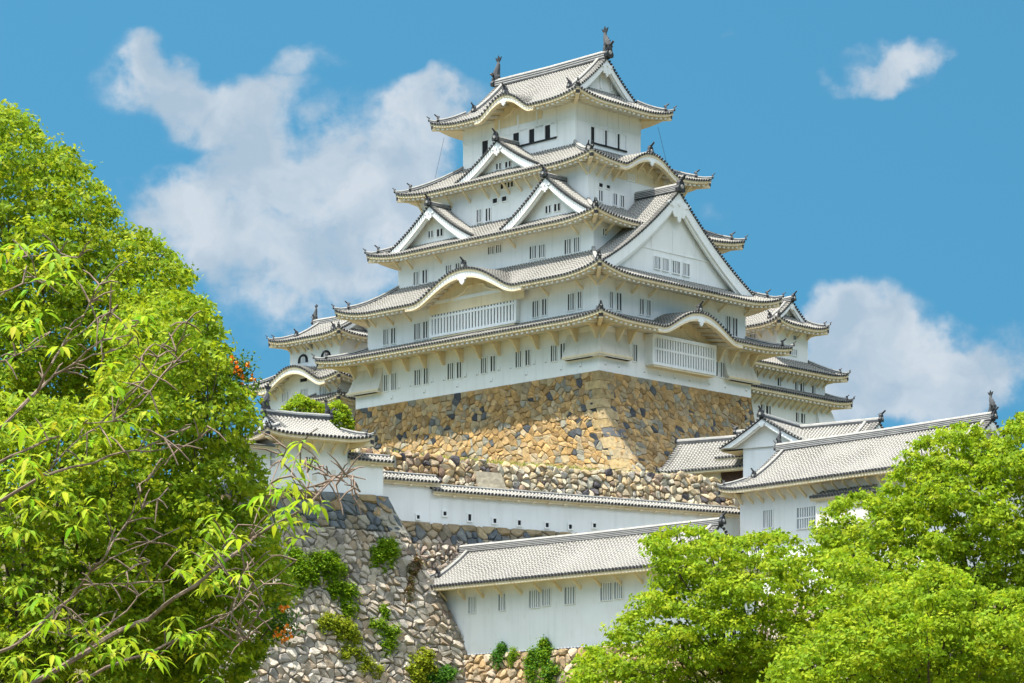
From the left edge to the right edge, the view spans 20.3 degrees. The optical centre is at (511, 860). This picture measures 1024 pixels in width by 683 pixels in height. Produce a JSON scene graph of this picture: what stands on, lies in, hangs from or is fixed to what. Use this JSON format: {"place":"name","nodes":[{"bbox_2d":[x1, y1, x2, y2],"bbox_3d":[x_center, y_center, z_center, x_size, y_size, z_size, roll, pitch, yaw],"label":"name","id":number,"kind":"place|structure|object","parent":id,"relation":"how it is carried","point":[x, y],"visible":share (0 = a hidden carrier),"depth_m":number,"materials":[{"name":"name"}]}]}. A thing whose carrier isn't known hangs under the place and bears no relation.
{"place":"outdoors","nodes":[
{"label":"outdoors","id":0,"kind":"place"},
{"bbox_2d":[0,499,1023,682],"bbox_3d":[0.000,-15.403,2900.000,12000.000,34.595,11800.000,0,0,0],"label":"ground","id":1,"kind":"structure","parent":0,"point":[56,582],"depth_m":247.06,"materials":[{"name":"green plant"}]},
{"bbox_2d":[0,389,173,682],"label":"camphor tree","id":2,"kind":"object","parent":1,"relation":"on","point":[92,484],"visible":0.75,"depth_m":81.67,"materials":[{"name":"green plant"}]},
{"bbox_2d":[0,99,217,680],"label":"camphor tree","id":3,"kind":"object","parent":1,"relation":"on","point":[67,305],"visible":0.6,"depth_m":91.97,"materials":[{"name":"green plant"}]},
{"bbox_2d":[60,286,301,682],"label":"camphor tree","id":4,"kind":"object","parent":1,"relation":"on","point":[186,500],"visible":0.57,"depth_m":85.51,"materials":[{"name":"green plant"}]},
{"bbox_2d":[222,347,264,393],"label":"trumpet vine","id":5,"kind":"object","parent":4,"relation":"attached to","point":[240,370],"visible":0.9,"depth_m":87.82,"materials":[{"name":"orange plant"}]},
{"bbox_2d":[260,600,306,654],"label":"trumpet vine","id":6,"kind":"object","parent":4,"relation":"attached to","point":[281,629],"visible":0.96,"depth_m":85.85,"materials":[{"name":"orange plant"}]},
{"bbox_2d":[0,233,365,682],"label":"cherry tree","id":7,"kind":"object","parent":1,"relation":"on","point":[127,328],"visible":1,"depth_m":16.71,"materials":[{"name":"green plant"}]},
{"bbox_2d":[278,392,331,422],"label":"tree","id":8,"kind":"object","parent":1,"relation":"on","point":[299,401],"visible":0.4,"depth_m":242.16,"materials":[{"name":"green plant"}]},
{"bbox_2d":[164,483,467,682],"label":"stone wall","id":9,"kind":"structure","parent":1,"relation":"on","point":[424,617],"depth_m":219.76,"materials":[{"name":"grey stone"}]},
{"bbox_2d":[182,384,376,492],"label":"plaster turret","id":10,"kind":"object","parent":9,"relation":"on","point":[285,428],"visible":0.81,"depth_m":220.55,"materials":[{"name":"paint"}]},
{"bbox_2d":[284,545,348,600],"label":"bush","id":11,"kind":"object","parent":9,"relation":"on","point":[323,562],"visible":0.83,"depth_m":217.64,"materials":[{"name":"green plant"}]},
{"bbox_2d":[315,606,363,649],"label":"bush","id":12,"kind":"object","parent":9,"relation":"attached to","point":[351,633],"visible":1,"depth_m":217.16,"materials":[{"name":"green plant"}]},
{"bbox_2d":[324,575,362,618],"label":"bush","id":13,"kind":"object","parent":9,"relation":"on","point":[347,593],"visible":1,"depth_m":218.27,"materials":[{"name":"green plant"}]},
{"bbox_2d":[336,642,385,678],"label":"bush","id":14,"kind":"object","parent":9,"relation":"attached to","point":[367,661],"visible":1,"depth_m":217.35,"materials":[{"name":"green plant"}]},
{"bbox_2d":[348,452,394,495],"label":"plaster wall","id":15,"kind":"structure","parent":9,"relation":"on","point":[371,472],"depth_m":222.96,"materials":[{"name":"paint"}]},
{"bbox_2d":[368,535,401,576],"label":"bush","id":16,"kind":"object","parent":9,"relation":"on","point":[384,549],"visible":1,"depth_m":221.43,"materials":[{"name":"green plant"}]},
{"bbox_2d":[367,601,403,657],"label":"bush","id":17,"kind":"object","parent":9,"relation":"on","point":[390,632],"visible":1,"depth_m":219.27,"materials":[{"name":"green plant"}]},
{"bbox_2d":[383,471,440,522],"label":"plaster wall","id":18,"kind":"structure","parent":9,"relation":"on","point":[407,494],"depth_m":228.24,"materials":[{"name":"paint"}]},
{"bbox_2d":[404,552,424,602],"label":"wall shrub","id":19,"kind":"object","parent":9,"relation":"attached to","point":[413,574],"visible":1,"depth_m":222.29,"materials":[{"name":"brown plant"}]},
{"bbox_2d":[404,644,440,682],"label":"bush","id":20,"kind":"object","parent":9,"relation":"on","point":[426,666],"visible":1,"depth_m":219.71,"materials":[{"name":"green plant"}]},
{"bbox_2d":[422,664,463,682],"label":"bush","id":21,"kind":"object","parent":9,"relation":"on","point":[448,675],"visible":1,"depth_m":220.54,"materials":[{"name":"green plant"}]},
{"bbox_2d":[328,399,355,430],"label":"tree","id":22,"kind":"object","parent":1,"relation":"on","point":[342,417],"visible":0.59,"depth_m":243.30,"materials":[{"name":"green plant"}]},
{"bbox_2d":[354,447,739,509],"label":"rubble wall","id":23,"kind":"structure","parent":1,"relation":"on","point":[681,486],"depth_m":241.82,"materials":[{"name":"stone"}]},
{"bbox_2d":[352,449,720,480],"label":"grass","id":24,"kind":"structure","parent":23,"relation":"on","point":[516,463],"depth_m":241.26,"materials":[{"name":"green plant"}]},
{"bbox_2d":[349,370,754,472],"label":"stone base","id":25,"kind":"object","parent":1,"relation":"on","point":[597,419],"visible":0.45,"depth_m":266.07,"materials":[{"name":"beige stone"}]},
{"bbox_2d":[312,26,795,408],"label":"castle keep","id":26,"kind":"structure","parent":25,"relation":"on","point":[556,229],"depth_m":270.80,"materials":[{"name":"paint"}]},
{"bbox_2d":[243,304,367,451],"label":"keep","id":27,"kind":"structure","parent":26,"relation":"attached to","point":[302,373],"depth_m":295.33,"materials":[{"name":"paint"}]},
{"bbox_2d":[746,291,854,423],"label":"keep","id":28,"kind":"structure","parent":26,"relation":"attached to","point":[793,386],"depth_m":287.46,"materials":[{"name":"paint"}]},
{"bbox_2d":[402,521,710,658],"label":"stone wall","id":29,"kind":"structure","parent":1,"relation":"on","point":[435,545],"depth_m":229.18,"materials":[{"name":"grey stone"}]},
{"bbox_2d":[430,484,739,536],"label":"plaster wall","id":30,"kind":"structure","parent":29,"relation":"on","point":[506,508],"depth_m":235.28,"materials":[{"name":"paint"}]},
{"bbox_2d":[462,644,695,682],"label":"stone wall","id":31,"kind":"structure","parent":1,"relation":"on","point":[479,668],"depth_m":218.33,"materials":[{"name":"beige stone"}]},
{"bbox_2d":[489,639,509,670],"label":"bush","id":32,"kind":"object","parent":31,"relation":"on","point":[500,651],"visible":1,"depth_m":219.52,"materials":[{"name":"green plant"}]},
{"bbox_2d":[504,646,519,668],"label":"bush","id":33,"kind":"object","parent":31,"relation":"on","point":[513,655],"visible":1,"depth_m":218.56,"materials":[{"name":"green plant"}]},
{"bbox_2d":[521,634,561,682],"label":"bush","id":34,"kind":"object","parent":31,"relation":"on","point":[541,653],"visible":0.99,"depth_m":216.24,"materials":[{"name":"green plant"}]},
{"bbox_2d":[430,511,768,654],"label":"corridor building","id":35,"kind":"structure","parent":31,"relation":"on","point":[575,590],"depth_m":217.11,"materials":[{"name":"paint"}]},
{"bbox_2d":[653,435,742,483],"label":"gatehouse","id":36,"kind":"object","parent":1,"relation":"on","point":[696,456],"visible":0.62,"depth_m":257.14,"materials":[{"name":"tile"}]},
{"bbox_2d":[560,521,952,682],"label":"garden tree","id":37,"kind":"object","parent":1,"relation":"on","point":[727,585],"visible":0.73,"depth_m":117.59,"materials":[{"name":"green plant"}]},
{"bbox_2d":[719,405,811,477],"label":"gable building","id":38,"kind":"structure","parent":1,"relation":"on","point":[753,443],"depth_m":250.75,"materials":[{"name":"paint"}]},
{"bbox_2d":[714,410,885,460],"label":"gable building","id":39,"kind":"structure","parent":1,"relation":"on","point":[817,430],"depth_m":253.18,"materials":[{"name":"tile"}]},
{"bbox_2d":[758,593,847,677],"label":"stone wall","id":40,"kind":"structure","parent":1,"relation":"on","point":[794,611],"depth_m":238.50,"materials":[{"name":"white stone"}]},
{"bbox_2d":[714,390,1023,595],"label":"corridor building","id":41,"kind":"structure","parent":40,"relation":"on","point":[792,486],"depth_m":237.15,"materials":[{"name":"tile"}]},
{"bbox_2d":[757,557,1023,682],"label":"garden tree","id":42,"kind":"object","parent":1,"relation":"on","point":[989,631],"visible":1,"depth_m":103.03,"materials":[{"name":"green plant"}]},
{"bbox_2d":[805,411,1023,681],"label":"garden tree","id":43,"kind":"object","parent":1,"relation":"on","point":[939,499],"visible":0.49,"depth_m":137.00,"materials":[{"name":"green plant"}]},
{"bbox_2d":[0,0,1023,491],"label":"sky","id":44,"kind":"structure","parent":0,"point":[868,155],"materials":[{"name":"blue"}]}
]}

